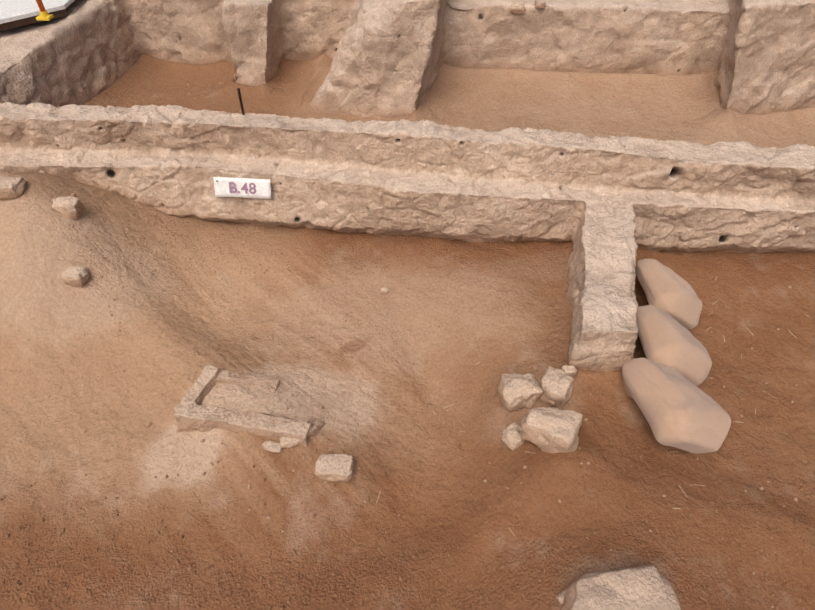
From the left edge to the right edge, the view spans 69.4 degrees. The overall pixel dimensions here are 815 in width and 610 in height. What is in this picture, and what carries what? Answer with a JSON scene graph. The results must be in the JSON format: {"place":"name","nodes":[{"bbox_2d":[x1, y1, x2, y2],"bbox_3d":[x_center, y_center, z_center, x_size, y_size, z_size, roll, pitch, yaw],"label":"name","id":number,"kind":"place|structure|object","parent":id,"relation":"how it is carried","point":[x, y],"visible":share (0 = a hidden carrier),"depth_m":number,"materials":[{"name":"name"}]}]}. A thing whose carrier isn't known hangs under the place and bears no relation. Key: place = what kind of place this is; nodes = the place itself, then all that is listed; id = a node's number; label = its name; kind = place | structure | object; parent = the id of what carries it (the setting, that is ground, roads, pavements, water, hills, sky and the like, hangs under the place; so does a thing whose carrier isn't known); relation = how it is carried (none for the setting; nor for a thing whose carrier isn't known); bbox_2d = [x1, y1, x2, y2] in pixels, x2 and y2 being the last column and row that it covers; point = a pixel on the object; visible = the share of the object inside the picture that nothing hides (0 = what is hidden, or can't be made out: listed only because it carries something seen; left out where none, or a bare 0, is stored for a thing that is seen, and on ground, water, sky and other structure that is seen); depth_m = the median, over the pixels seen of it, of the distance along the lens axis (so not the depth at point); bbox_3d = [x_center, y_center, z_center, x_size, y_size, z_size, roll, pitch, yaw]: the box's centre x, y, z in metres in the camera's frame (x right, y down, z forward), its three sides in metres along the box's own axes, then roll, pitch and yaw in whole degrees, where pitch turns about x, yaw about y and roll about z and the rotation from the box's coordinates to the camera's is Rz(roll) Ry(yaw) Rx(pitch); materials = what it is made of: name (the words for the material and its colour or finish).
{"place":"outdoors","nodes":[
{"label":"outdoors","id":0,"kind":"place"},
{"bbox_2d":[0,53,814,609],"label":"soil","id":1,"kind":"structure","parent":0,"point":[344,371],"depth_m":3.56,"materials":[{"name":"brown soil"}]},
{"bbox_2d":[0,176,26,199],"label":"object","id":2,"kind":"object","parent":1,"relation":"on","point":[12,188],"visible":0.98,"depth_m":3.76,"materials":[{"name":"beige stone"}]},
{"bbox_2d":[0,0,74,23],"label":"platform","id":3,"kind":"structure","parent":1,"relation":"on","point":[12,10],"depth_m":5.25,"materials":[{"name":"grey concrete"}]},
{"bbox_2d":[0,9,66,30],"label":"platform edge","id":4,"kind":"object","parent":3,"relation":"attached to","point":[26,21],"visible":0.67,"depth_m":5.20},
{"bbox_2d":[36,0,45,11],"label":"barrier post","id":5,"kind":"object","parent":3,"relation":"on","point":[40,5],"depth_m":4.97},
{"bbox_2d":[36,9,53,20],"bbox_3d":[-3.110,-2.483,5.033,0.110,0.068,0.091,1,45,1],"label":"post base","id":6,"kind":"object","parent":3,"relation":"on","point":[44,16],"visible":0.9,"depth_m":5.02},
{"bbox_2d":[52,196,84,218],"bbox_3d":[-2.256,-0.650,3.891,0.196,0.119,0.146,1,45,1],"label":"stone","id":7,"kind":"object","parent":1,"relation":"on","point":[70,207],"visible":0.9,"depth_m":3.85,"materials":[{"name":"beige stone"}]},
{"bbox_2d":[61,266,90,286],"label":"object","id":8,"kind":"object","parent":1,"relation":"on","point":[78,276],"visible":1,"depth_m":3.75,"materials":[{"name":"beige stone"}]},
{"bbox_2d":[174,364,325,446],"bbox_3d":[-0.909,0.614,3.486,0.916,0.270,0.427,7,45,7],"label":"stone foundation","id":9,"kind":"object","parent":1,"relation":"on","point":[192,413],"visible":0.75,"depth_m":3.37,"materials":[{"name":"stone"}]},
{"bbox_2d":[262,441,281,452],"bbox_3d":[-0.756,0.788,3.280,0.118,0.030,0.072,1,45,1],"label":"stone","id":10,"kind":"object","parent":1,"relation":"on","point":[272,446],"visible":0.98,"depth_m":3.27,"materials":[{"name":"beige stone"}]},
{"bbox_2d":[279,436,301,447],"bbox_3d":[-0.645,0.749,3.304,0.147,0.040,0.102,-10,46,-10],"label":"stone","id":11,"kind":"object","parent":1,"relation":"on","point":[286,442],"visible":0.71,"depth_m":3.27,"materials":[{"name":"beige stone"}]},
{"bbox_2d":[315,454,353,481],"bbox_3d":[-0.404,0.898,3.261,0.213,0.093,0.151,1,45,1],"label":"stone","id":12,"kind":"object","parent":1,"relation":"on","point":[334,467],"visible":1,"depth_m":3.22,"materials":[{"name":"beige stone"}]},
{"bbox_2d":[380,287,388,293],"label":"pebble","id":13,"kind":"object","parent":1,"relation":"on","point":[384,290],"visible":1,"depth_m":4.05,"materials":[{"name":"beige stone"}]},
{"bbox_2d":[0,102,814,371],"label":"stone wall","id":14,"kind":"structure","parent":1,"relation":"on","point":[607,206],"depth_m":4.12,"materials":[{"name":"stone"}]},
{"bbox_2d":[237,88,244,114],"bbox_3d":[-1.163,-1.405,4.125,0.024,0.393,0.374,-12,46,-12],"label":"iron stake","id":15,"kind":"object","parent":14,"relation":"attached to","point":[240,100],"visible":0.98,"depth_m":4.05,"materials":[{"name":"black metal"}]},
{"bbox_2d":[213,177,270,198],"bbox_3d":[-1.185,-0.840,4.227,0.416,0.135,0.074,1,45,1],"label":"sign","id":16,"kind":"object","parent":14,"relation":"attached to","point":[262,188],"visible":1,"depth_m":4.23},
{"bbox_2d":[229,182,255,193],"bbox_3d":[-1.183,-0.839,4.221,0.195,0.080,0.004,3,22,1],"label":"label text","id":17,"kind":"object","parent":16,"relation":"attached to","point":[244,187],"visible":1,"depth_m":4.22},
{"bbox_2d":[0,0,814,118],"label":"mudbrick walls","id":18,"kind":"structure","parent":1,"relation":"on","point":[389,57],"depth_m":5.58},
{"bbox_2d":[510,2,524,13],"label":"stone","id":19,"kind":"object","parent":18,"relation":"on","point":[517,7],"visible":0.98,"depth_m":5.56,"materials":[{"name":"beige stone"}]},
{"bbox_2d":[534,0,545,8],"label":"stone","id":20,"kind":"object","parent":18,"relation":"on","point":[540,4],"visible":1,"depth_m":5.55,"materials":[{"name":"beige stone"}]},
{"bbox_2d":[39,72,797,608],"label":"mudbrick crumbs","id":21,"kind":"object","parent":1,"relation":"on","point":[149,424],"visible":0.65,"depth_m":3.28,"materials":[{"name":"soil"}]},
{"bbox_2d":[80,110,809,535],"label":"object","id":22,"kind":"object","parent":1,"relation":"on","point":[530,452],"visible":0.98,"depth_m":3.48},
{"bbox_2d":[501,373,509,379],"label":"stone","id":23,"kind":"object","parent":1,"relation":"on","point":[505,375],"visible":0.19,"depth_m":3.51,"materials":[{"name":"brown stone"}]},
{"bbox_2d":[502,422,523,450],"bbox_3d":[0.592,0.725,3.245,0.147,0.101,0.116,-30,52,-26],"label":"stone","id":24,"kind":"object","parent":1,"relation":"on","point":[512,440],"visible":0.85,"depth_m":3.21,"materials":[{"name":"beige stone"}]},
{"bbox_2d":[498,373,542,411],"bbox_3d":[0.633,0.486,3.351,0.238,0.189,0.210,-11,46,-11],"label":"stone","id":25,"kind":"object","parent":1,"relation":"on","point":[517,391],"visible":1,"depth_m":3.28,"materials":[{"name":"beige stone"}]},
{"bbox_2d":[521,407,582,452],"bbox_3d":[0.764,0.649,3.119,0.320,0.222,0.229,23,49,21],"label":"stone","id":26,"kind":"object","parent":1,"relation":"on","point":[550,429],"visible":0.98,"depth_m":3.04,"materials":[{"name":"beige stone"}]},
{"bbox_2d":[540,366,573,407],"bbox_3d":[0.828,0.458,3.269,0.179,0.173,0.208,17,48,17],"label":"stone","id":27,"kind":"object","parent":1,"relation":"on","point":[557,385],"visible":1,"depth_m":3.21,"materials":[{"name":"beige stone"}]},
{"bbox_2d":[556,590,564,603],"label":"stone","id":28,"kind":"object","parent":1,"relation":"on","point":[560,597],"visible":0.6,"depth_m":2.59,"materials":[{"name":"beige stone"}]},
{"bbox_2d":[561,365,576,376],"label":"stone","id":29,"kind":"object","parent":1,"relation":"on","point":[571,370],"visible":0.71,"depth_m":3.30,"materials":[{"name":"beige stone"}]},
{"bbox_2d":[561,565,680,609],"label":"boulder","id":30,"kind":"object","parent":1,"relation":"on","point":[645,587],"visible":0.98,"depth_m":2.46,"materials":[{"name":"beige stone"}]},
{"bbox_2d":[622,378,632,398],"bbox_3d":[1.279,0.420,3.275,0.143,0.208,0.160,1,45,1],"label":"brick lump","id":31,"kind":"object","parent":1,"relation":"on","point":[627,391],"visible":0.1,"depth_m":3.28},
{"bbox_2d":[635,259,701,329],"bbox_3d":[1.658,-0.091,3.748,0.414,0.245,0.500,28,33,-30],"label":"sandbag","id":32,"kind":"object","parent":1,"relation":"on","point":[671,292],"visible":0.92,"depth_m":3.59,"materials":[{"name":"beige fabric"}]},
{"bbox_2d":[637,305,711,385],"bbox_3d":[1.537,0.216,3.462,0.428,0.257,0.520,29,31,-25],"label":"sandbag","id":33,"kind":"object","parent":1,"relation":"on","point":[665,337],"visible":0.77,"depth_m":3.29,"materials":[{"name":"beige fabric"}]},
{"bbox_2d":[622,358,730,453],"bbox_3d":[1.407,0.506,3.143,0.443,0.288,0.600,20,28,-26],"label":"sandbag","id":34,"kind":"object","parent":1,"relation":"on","point":[679,410],"visible":1,"depth_m":2.95,"materials":[{"name":"beige fabric"}]}
]}

